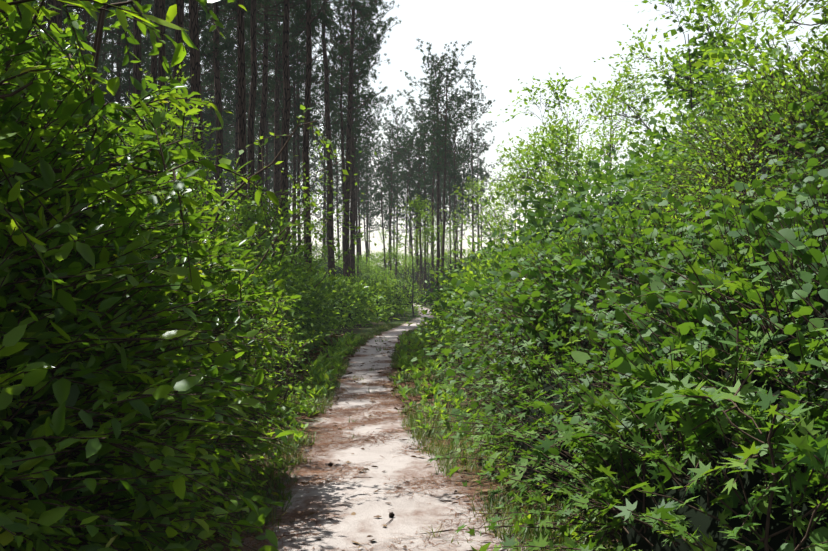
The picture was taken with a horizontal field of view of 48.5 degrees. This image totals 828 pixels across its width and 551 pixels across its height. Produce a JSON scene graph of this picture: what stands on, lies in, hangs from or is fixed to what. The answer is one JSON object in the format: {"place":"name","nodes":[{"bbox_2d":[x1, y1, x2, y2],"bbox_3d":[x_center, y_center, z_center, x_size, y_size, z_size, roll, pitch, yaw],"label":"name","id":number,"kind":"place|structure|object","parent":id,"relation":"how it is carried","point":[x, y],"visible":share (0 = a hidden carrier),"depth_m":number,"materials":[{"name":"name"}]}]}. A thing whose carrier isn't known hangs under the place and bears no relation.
{"place":"outdoors","nodes":[
{"label":"outdoors","id":0,"kind":"place"},
{"bbox_2d":[39,0,81,43],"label":"pine","id":1,"kind":"object","parent":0,"point":[65,14],"depth_m":35.95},
{"bbox_2d":[62,0,129,104],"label":"pine","id":2,"kind":"object","parent":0,"point":[109,96],"depth_m":50.55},
{"bbox_2d":[46,0,151,89],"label":"pine","id":3,"kind":"object","parent":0,"point":[114,48],"depth_m":41.13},
{"bbox_2d":[77,9,127,117],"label":"pine","id":4,"kind":"object","parent":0,"point":[101,50],"depth_m":66.52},
{"bbox_2d":[63,0,152,124],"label":"pine","id":5,"kind":"object","parent":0,"point":[125,53],"depth_m":59.18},
{"bbox_2d":[78,0,150,105],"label":"pine","id":6,"kind":"object","parent":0,"point":[104,39],"depth_m":53.29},
{"bbox_2d":[105,1,189,124],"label":"pine","id":7,"kind":"object","parent":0,"point":[148,51],"depth_m":77.96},
{"bbox_2d":[104,0,206,130],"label":"pine","id":8,"kind":"object","parent":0,"point":[184,43],"depth_m":53.17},
{"bbox_2d":[165,0,230,60],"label":"pine","id":9,"kind":"object","parent":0,"point":[205,29],"depth_m":32.13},
{"bbox_2d":[220,8,261,122],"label":"pine","id":10,"kind":"object","parent":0,"point":[233,112],"depth_m":66.02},
{"bbox_2d":[212,8,270,123],"bbox_3d":[-11.799,-10.657,62.946,4.743,27.205,5.196,-1,-1,33],"label":"pine","id":11,"kind":"object","parent":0,"point":[246,76],"depth_m":63.03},
{"bbox_2d":[254,113,300,247],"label":"pine","id":12,"kind":"object","parent":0,"point":[269,145],"depth_m":104.37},
{"bbox_2d":[270,143,317,197],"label":"pine","id":13,"kind":"object","parent":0,"point":[301,171],"depth_m":131.64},
{"bbox_2d":[289,138,323,215],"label":"pine","id":14,"kind":"object","parent":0,"point":[312,179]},
{"bbox_2d":[296,160,323,232],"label":"tree","id":15,"kind":"object","parent":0,"point":[321,187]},
{"bbox_2d":[302,131,344,258],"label":"pine","id":16,"kind":"object","parent":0,"point":[314,164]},
{"bbox_2d":[321,135,363,220],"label":"tree","id":17,"kind":"object","parent":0,"point":[335,189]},
{"bbox_2d":[76,303,621,550],"bbox_3d":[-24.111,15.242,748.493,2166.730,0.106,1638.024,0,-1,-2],"label":"ground","id":18,"kind":"structure","parent":0,"point":[412,515],"depth_m":7.20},
{"bbox_2d":[47,0,58,56],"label":"pine","id":19,"kind":"object","parent":18,"relation":"on","point":[55,18],"visible":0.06,"depth_m":26.09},
{"bbox_2d":[59,1,61,60],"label":"pine","id":20,"kind":"object","parent":18,"relation":"on","point":[60,15],"visible":0.04,"depth_m":28.07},
{"bbox_2d":[88,0,151,140],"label":"pine","id":21,"kind":"object","parent":18,"relation":"on","point":[120,31],"depth_m":44.07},
{"bbox_2d":[92,0,170,143],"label":"pine","id":22,"kind":"object","parent":18,"relation":"on","point":[128,76],"depth_m":50.55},
{"bbox_2d":[130,0,141,146],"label":"tree","id":23,"kind":"object","parent":18,"relation":"on","point":[136,51],"visible":0.17,"depth_m":31.92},
{"bbox_2d":[116,35,170,148],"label":"pine","id":24,"kind":"object","parent":18,"relation":"on","point":[143,69],"depth_m":65.95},
{"bbox_2d":[148,0,158,126],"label":"pine","id":25,"kind":"object","parent":18,"relation":"on","point":[153,73],"visible":0.12,"depth_m":32.98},
{"bbox_2d":[158,0,165,127],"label":"pine","id":26,"kind":"object","parent":18,"relation":"on","point":[161,70],"visible":0.19,"depth_m":23.28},
{"bbox_2d":[141,1,199,136],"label":"pine","id":27,"kind":"object","parent":18,"relation":"on","point":[147,33],"depth_m":68.35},
{"bbox_2d":[141,51,205,164],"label":"pine","id":28,"kind":"object","parent":18,"relation":"on","point":[185,85],"depth_m":72.36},
{"bbox_2d":[169,0,183,201],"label":"tree","id":29,"kind":"object","parent":18,"relation":"on","point":[178,38],"visible":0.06,"depth_m":25.59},
{"bbox_2d":[141,4,227,138],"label":"pine","id":30,"kind":"object","parent":18,"relation":"on","point":[201,78],"depth_m":67.45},
{"bbox_2d":[165,0,207,163],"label":"pine","id":31,"kind":"object","parent":18,"relation":"on","point":[171,4],"depth_m":44.66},
{"bbox_2d":[128,0,250,198],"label":"pine","id":32,"kind":"object","parent":18,"relation":"on","point":[230,41],"depth_m":48.12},
{"bbox_2d":[146,0,235,227],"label":"pine","id":33,"kind":"object","parent":18,"relation":"on","point":[188,52],"depth_m":60.58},
{"bbox_2d":[189,0,203,198],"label":"tree","id":34,"kind":"object","parent":18,"relation":"on","point":[195,81],"visible":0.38,"depth_m":29.40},
{"bbox_2d":[0,0,412,550],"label":"bushes","id":35,"kind":"object","parent":18,"relation":"on","point":[64,391],"visible":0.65,"depth_m":3.75,"materials":[{"name":"green plant"}]},
{"bbox_2d":[0,0,197,67],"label":"tree branch","id":36,"kind":"object","parent":35,"relation":"attached to","point":[179,55],"visible":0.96,"depth_m":2.62,"materials":[{"name":"green plant"}]},
{"bbox_2d":[166,0,249,209],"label":"pine","id":37,"kind":"object","parent":18,"relation":"on","point":[231,98],"depth_m":59.26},
{"bbox_2d":[189,67,234,195],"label":"pine","id":38,"kind":"object","parent":18,"relation":"on","point":[224,123],"depth_m":87.39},
{"bbox_2d":[179,22,246,232],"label":"pine","id":39,"kind":"object","parent":18,"relation":"on","point":[212,126],"depth_m":68.70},
{"bbox_2d":[202,107,231,210],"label":"pine","id":40,"kind":"object","parent":18,"relation":"on","point":[213,154],"depth_m":90.88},
{"bbox_2d":[185,55,249,202],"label":"pine","id":41,"kind":"object","parent":18,"relation":"on","point":[231,133],"depth_m":84.26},
{"bbox_2d":[189,51,248,185],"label":"pine","id":42,"kind":"object","parent":18,"relation":"on","point":[223,132],"depth_m":72.56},
{"bbox_2d":[187,0,264,235],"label":"pine","id":43,"kind":"object","parent":18,"relation":"on","point":[218,98],"depth_m":38.82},
{"bbox_2d":[189,24,272,154],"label":"pine","id":44,"kind":"object","parent":18,"relation":"on","point":[234,99],"depth_m":84.44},
{"bbox_2d":[209,93,255,201],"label":"pine","id":45,"kind":"object","parent":18,"relation":"on","point":[231,161],"depth_m":99.11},
{"bbox_2d":[223,134,256,213],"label":"pine","id":46,"kind":"object","parent":18,"relation":"on","point":[233,167],"depth_m":105.62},
{"bbox_2d":[237,0,247,251],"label":"tree","id":47,"kind":"object","parent":18,"relation":"on","point":[242,160],"visible":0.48,"depth_m":27.28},
{"bbox_2d":[182,0,304,246],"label":"pine","id":48,"kind":"object","parent":18,"relation":"on","point":[234,82],"depth_m":57.96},
{"bbox_2d":[223,65,274,168],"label":"pine","id":49,"kind":"object","parent":18,"relation":"on","point":[246,135],"depth_m":90.14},
{"bbox_2d":[247,0,256,248],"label":"tree","id":50,"kind":"object","parent":18,"relation":"on","point":[251,119],"visible":0.5,"depth_m":35.50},
{"bbox_2d":[228,9,304,255],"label":"pine","id":51,"kind":"object","parent":18,"relation":"on","point":[266,161],"depth_m":72.88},
{"bbox_2d":[224,0,319,253],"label":"pine","id":52,"kind":"object","parent":18,"relation":"on","point":[286,109],"depth_m":38.73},
{"bbox_2d":[219,0,326,255],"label":"pine","id":53,"kind":"object","parent":18,"relation":"on","point":[264,94],"depth_m":43.92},
{"bbox_2d":[246,83,302,244],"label":"pine","id":54,"kind":"object","parent":18,"relation":"on","point":[269,154],"depth_m":109.09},
{"bbox_2d":[245,0,314,245],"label":"pine","id":55,"kind":"object","parent":18,"relation":"on","point":[276,128],"depth_m":52.23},
{"bbox_2d":[220,0,343,144],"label":"pine","id":56,"kind":"object","parent":18,"relation":"on","point":[302,100],"depth_m":56.82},
{"bbox_2d":[254,99,310,194],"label":"pine","id":57,"kind":"object","parent":18,"relation":"on","point":[273,167],"depth_m":118.27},
{"bbox_2d":[245,0,331,257],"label":"pine","id":58,"kind":"object","parent":18,"relation":"on","point":[269,114],"depth_m":53.71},
{"bbox_2d":[246,1,335,265],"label":"pine","id":59,"kind":"object","parent":18,"relation":"on","point":[294,153],"depth_m":61.36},
{"bbox_2d":[261,64,323,180],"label":"pine","id":60,"kind":"object","parent":18,"relation":"on","point":[280,130],"depth_m":115.88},
{"bbox_2d":[271,85,323,252],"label":"pine","id":61,"kind":"object","parent":18,"relation":"on","point":[291,184],"depth_m":125.62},
{"bbox_2d":[268,0,330,264],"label":"pine","id":62,"kind":"object","parent":18,"relation":"on","point":[298,163],"depth_m":62.62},
{"bbox_2d":[268,20,337,243],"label":"pine","id":63,"kind":"object","parent":18,"relation":"on","point":[291,158],"depth_m":98.44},
{"bbox_2d":[288,95,325,199],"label":"pine","id":64,"kind":"object","parent":18,"relation":"on","point":[313,168],"depth_m":114.78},
{"bbox_2d":[259,0,365,279],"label":"pine","id":65,"kind":"object","parent":18,"relation":"on","point":[330,231],"depth_m":53.54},
{"bbox_2d":[293,0,334,297],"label":"pine","id":66,"kind":"object","parent":18,"relation":"on","point":[305,146],"depth_m":35.53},
{"bbox_2d":[280,61,354,261],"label":"pine","id":67,"kind":"object","parent":18,"relation":"on","point":[321,179],"depth_m":94.14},
{"bbox_2d":[313,172,339,260],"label":"tree","id":68,"kind":"object","parent":18,"relation":"on","point":[320,199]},
{"bbox_2d":[314,161,342,258],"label":"tree","id":69,"kind":"object","parent":18,"relation":"on","point":[333,202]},
{"bbox_2d":[312,86,345,240],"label":"pine","id":70,"kind":"object","parent":18,"relation":"on","point":[332,160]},
{"bbox_2d":[312,97,345,265],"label":"pine","id":71,"kind":"object","parent":18,"relation":"on","point":[337,189],"depth_m":125.78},
{"bbox_2d":[333,178,349,249],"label":"tree","id":72,"kind":"object","parent":18,"relation":"on","point":[338,207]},
{"bbox_2d":[314,0,383,285],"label":"pine","id":73,"kind":"object","parent":18,"relation":"on","point":[347,166],"depth_m":57.78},
{"bbox_2d":[303,0,394,281],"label":"pine","id":74,"kind":"object","parent":18,"relation":"on","point":[363,96],"depth_m":63.76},
{"bbox_2d":[298,0,401,274],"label":"pine","id":75,"kind":"object","parent":18,"relation":"on","point":[336,93],"depth_m":59.49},
{"bbox_2d":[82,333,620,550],"bbox_3d":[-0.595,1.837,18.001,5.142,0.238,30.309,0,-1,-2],"label":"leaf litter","id":76,"kind":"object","parent":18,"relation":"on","point":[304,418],"visible":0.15,"depth_m":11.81,"materials":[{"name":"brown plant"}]},
{"bbox_2d":[317,25,386,194],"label":"pine","id":77,"kind":"object","parent":18,"relation":"on","point":[358,134],"depth_m":69.46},
{"bbox_2d":[318,0,396,186],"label":"pine","id":78,"kind":"object","parent":18,"relation":"on","point":[380,109],"depth_m":73.63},
{"bbox_2d":[316,0,400,277],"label":"pine","id":79,"kind":"object","parent":18,"relation":"on","point":[379,99],"depth_m":66.40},
{"bbox_2d":[330,30,390,275],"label":"pine","id":80,"kind":"object","parent":18,"relation":"on","point":[357,245],"depth_m":97.43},
{"bbox_2d":[345,141,382,263],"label":"pine","id":81,"kind":"object","parent":18,"relation":"on","point":[371,206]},
{"bbox_2d":[360,134,383,263],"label":"tree","id":82,"kind":"object","parent":18,"relation":"on","point":[368,216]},
{"bbox_2d":[361,170,383,268],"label":"tree","id":83,"kind":"object","parent":18,"relation":"on","point":[372,207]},
{"bbox_2d":[139,361,620,550],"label":"fallen pine needles","id":84,"kind":"object","parent":18,"relation":"on","point":[333,427],"visible":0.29,"depth_m":7.80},
{"bbox_2d":[144,329,626,550],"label":"margin weeds","id":85,"kind":"object","parent":18,"relation":"on","point":[325,364],"visible":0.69,"depth_m":12.53,"materials":[{"name":"green plant"}]},
{"bbox_2d":[356,138,414,281],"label":"pine","id":86,"kind":"object","parent":18,"relation":"on","point":[378,211],"depth_m":119.39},
{"bbox_2d":[371,165,405,269],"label":"tree","id":87,"kind":"object","parent":18,"relation":"on","point":[387,206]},
{"bbox_2d":[375,178,405,238],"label":"tree","id":88,"kind":"object","parent":18,"relation":"on","point":[387,211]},
{"bbox_2d":[175,322,621,550],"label":"grass tufts","id":89,"kind":"object","parent":18,"relation":"on","point":[420,434],"visible":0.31,"depth_m":8.45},
{"bbox_2d":[311,428,493,535],"bbox_3d":[-0.201,1.649,7.079,1.225,0.064,6.610,0,-1,-6],"label":"path debris","id":90,"kind":"object","parent":18,"relation":"on","point":[391,514],"visible":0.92,"depth_m":6.25,"materials":[{"name":"brown"}]},
{"bbox_2d":[381,130,427,288],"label":"pine","id":91,"kind":"object","parent":18,"relation":"on","point":[404,174],"depth_m":106.96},
{"bbox_2d":[390,159,423,255],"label":"tree","id":92,"kind":"object","parent":18,"relation":"on","point":[410,217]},
{"bbox_2d":[398,181,416,259],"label":"tree","id":93,"kind":"object","parent":18,"relation":"on","point":[404,218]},
{"bbox_2d":[0,0,827,550],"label":"bushes","id":94,"kind":"object","parent":18,"relation":"on","point":[294,218],"visible":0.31,"depth_m":4.92,"materials":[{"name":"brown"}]},
{"bbox_2d":[0,120,827,550],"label":"shrub","id":95,"kind":"object","parent":18,"relation":"on","point":[706,526],"visible":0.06,"depth_m":4.47,"materials":[{"name":"green plant"}]},
{"bbox_2d":[391,97,443,303],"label":"pine","id":96,"kind":"object","parent":18,"relation":"on","point":[406,132],"depth_m":116.03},
{"bbox_2d":[393,125,442,292],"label":"pine","id":97,"kind":"object","parent":18,"relation":"on","point":[414,128],"depth_m":106.99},
{"bbox_2d":[11,0,827,434],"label":"foliage","id":98,"kind":"object","parent":18,"relation":"on","point":[499,190],"visible":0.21,"depth_m":20.84,"materials":[{"name":"green plant"}]},
{"bbox_2d":[407,187,431,264],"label":"tree","id":99,"kind":"object","parent":18,"relation":"on","point":[413,224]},
{"bbox_2d":[399,151,445,302],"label":"pine","id":100,"kind":"object","parent":18,"relation":"on","point":[422,166],"depth_m":119.49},
{"bbox_2d":[393,104,456,305],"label":"pine","id":101,"kind":"object","parent":18,"relation":"on","point":[414,152],"depth_m":104.17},
{"bbox_2d":[416,171,442,257],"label":"tree","id":102,"kind":"object","parent":18,"relation":"on","point":[431,215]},
{"bbox_2d":[400,42,468,305],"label":"pine","id":103,"kind":"object","parent":18,"relation":"on","point":[420,112],"depth_m":100.80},
{"bbox_2d":[395,38,484,300],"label":"pine","id":104,"kind":"object","parent":18,"relation":"on","point":[435,166],"depth_m":82.74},
{"bbox_2d":[189,193,691,429],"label":"foliage","id":105,"kind":"object","parent":18,"relation":"on","point":[310,305],"visible":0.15,"depth_m":19.86,"materials":[{"name":"green plant"}]},
{"bbox_2d":[416,142,467,293],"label":"pine","id":106,"kind":"object","parent":18,"relation":"on","point":[451,198],"depth_m":127.65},
{"bbox_2d":[419,42,480,288],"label":"pine","id":107,"kind":"object","parent":18,"relation":"on","point":[437,80],"depth_m":78.74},
{"bbox_2d":[445,179,471,261],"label":"tree","id":108,"kind":"object","parent":18,"relation":"on","point":[456,223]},
{"bbox_2d":[447,148,470,264],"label":"tree","id":109,"kind":"object","parent":18,"relation":"on","point":[461,206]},
{"bbox_2d":[442,140,485,263],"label":"pine","id":110,"kind":"object","parent":18,"relation":"on","point":[466,182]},
{"bbox_2d":[448,141,480,263],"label":"pine","id":111,"kind":"object","parent":18,"relation":"on","point":[459,203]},
{"bbox_2d":[447,55,495,252],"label":"pine","id":112,"kind":"object","parent":18,"relation":"on","point":[484,147],"depth_m":120.20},
{"bbox_2d":[124,0,827,318],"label":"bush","id":113,"kind":"object","parent":18,"relation":"on","point":[556,162],"visible":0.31,"depth_m":29.94,"materials":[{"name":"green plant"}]},
{"bbox_2d":[464,163,495,252],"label":"tree","id":114,"kind":"object","parent":18,"relation":"on","point":[482,200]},
{"bbox_2d":[466,159,500,259],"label":"tree","id":115,"kind":"object","parent":18,"relation":"on","point":[487,174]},
{"bbox_2d":[218,241,827,550],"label":"sapling stems","id":116,"kind":"object","parent":18,"relation":"on","point":[751,456],"visible":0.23,"depth_m":4.29,"materials":[{"name":"brown"}]},
{"bbox_2d":[411,64,827,550],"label":"bushes","id":117,"kind":"object","parent":18,"relation":"on","point":[813,256],"visible":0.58,"depth_m":7.25,"materials":[{"name":"green plant"}]},
{"bbox_2d":[411,0,827,550],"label":"bushes","id":118,"kind":"object","parent":18,"relation":"on","point":[807,445],"visible":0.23,"depth_m":4.57,"materials":[{"name":"green plant"}]},
{"bbox_2d":[331,103,381,272],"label":"pine","id":119,"kind":"object","parent":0,"point":[365,155],"depth_m":119.37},
{"bbox_2d":[334,104,393,272],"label":"pine","id":120,"kind":"object","parent":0,"point":[374,144],"depth_m":105.34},
{"bbox_2d":[357,154,384,248],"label":"tree","id":121,"kind":"object","parent":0,"point":[368,195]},
{"bbox_2d":[369,106,412,287],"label":"pine","id":122,"kind":"object","parent":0,"point":[387,168],"depth_m":112.89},
{"bbox_2d":[372,140,409,228],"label":"tree","id":123,"kind":"object","parent":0,"point":[385,186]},
{"bbox_2d":[377,115,411,270],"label":"pine","id":124,"kind":"object","parent":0,"point":[398,164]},
{"bbox_2d":[373,101,416,284],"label":"pine","id":125,"kind":"object","parent":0,"point":[404,125],"depth_m":126.16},
{"bbox_2d":[29,0,827,265],"label":"sky","id":126,"kind":"structure","parent":0,"point":[512,40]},
{"bbox_2d":[414,119,465,218],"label":"pine","id":127,"kind":"object","parent":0,"point":[442,179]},
{"bbox_2d":[425,114,459,256],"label":"pine","id":128,"kind":"object","parent":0,"point":[443,176],"depth_m":132.10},
{"bbox_2d":[426,138,464,229],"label":"tree","id":129,"kind":"object","parent":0,"point":[445,191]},
{"bbox_2d":[428,104,473,280],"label":"pine","id":130,"kind":"object","parent":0,"point":[464,142],"depth_m":112.54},
{"bbox_2d":[431,148,475,229],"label":"tree","id":131,"kind":"object","parent":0,"point":[458,191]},
{"bbox_2d":[435,97,484,269],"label":"pine","id":132,"kind":"object","parent":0,"point":[469,155],"depth_m":106.38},
{"bbox_2d":[460,111,505,254],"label":"pine","id":133,"kind":"object","parent":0,"point":[478,142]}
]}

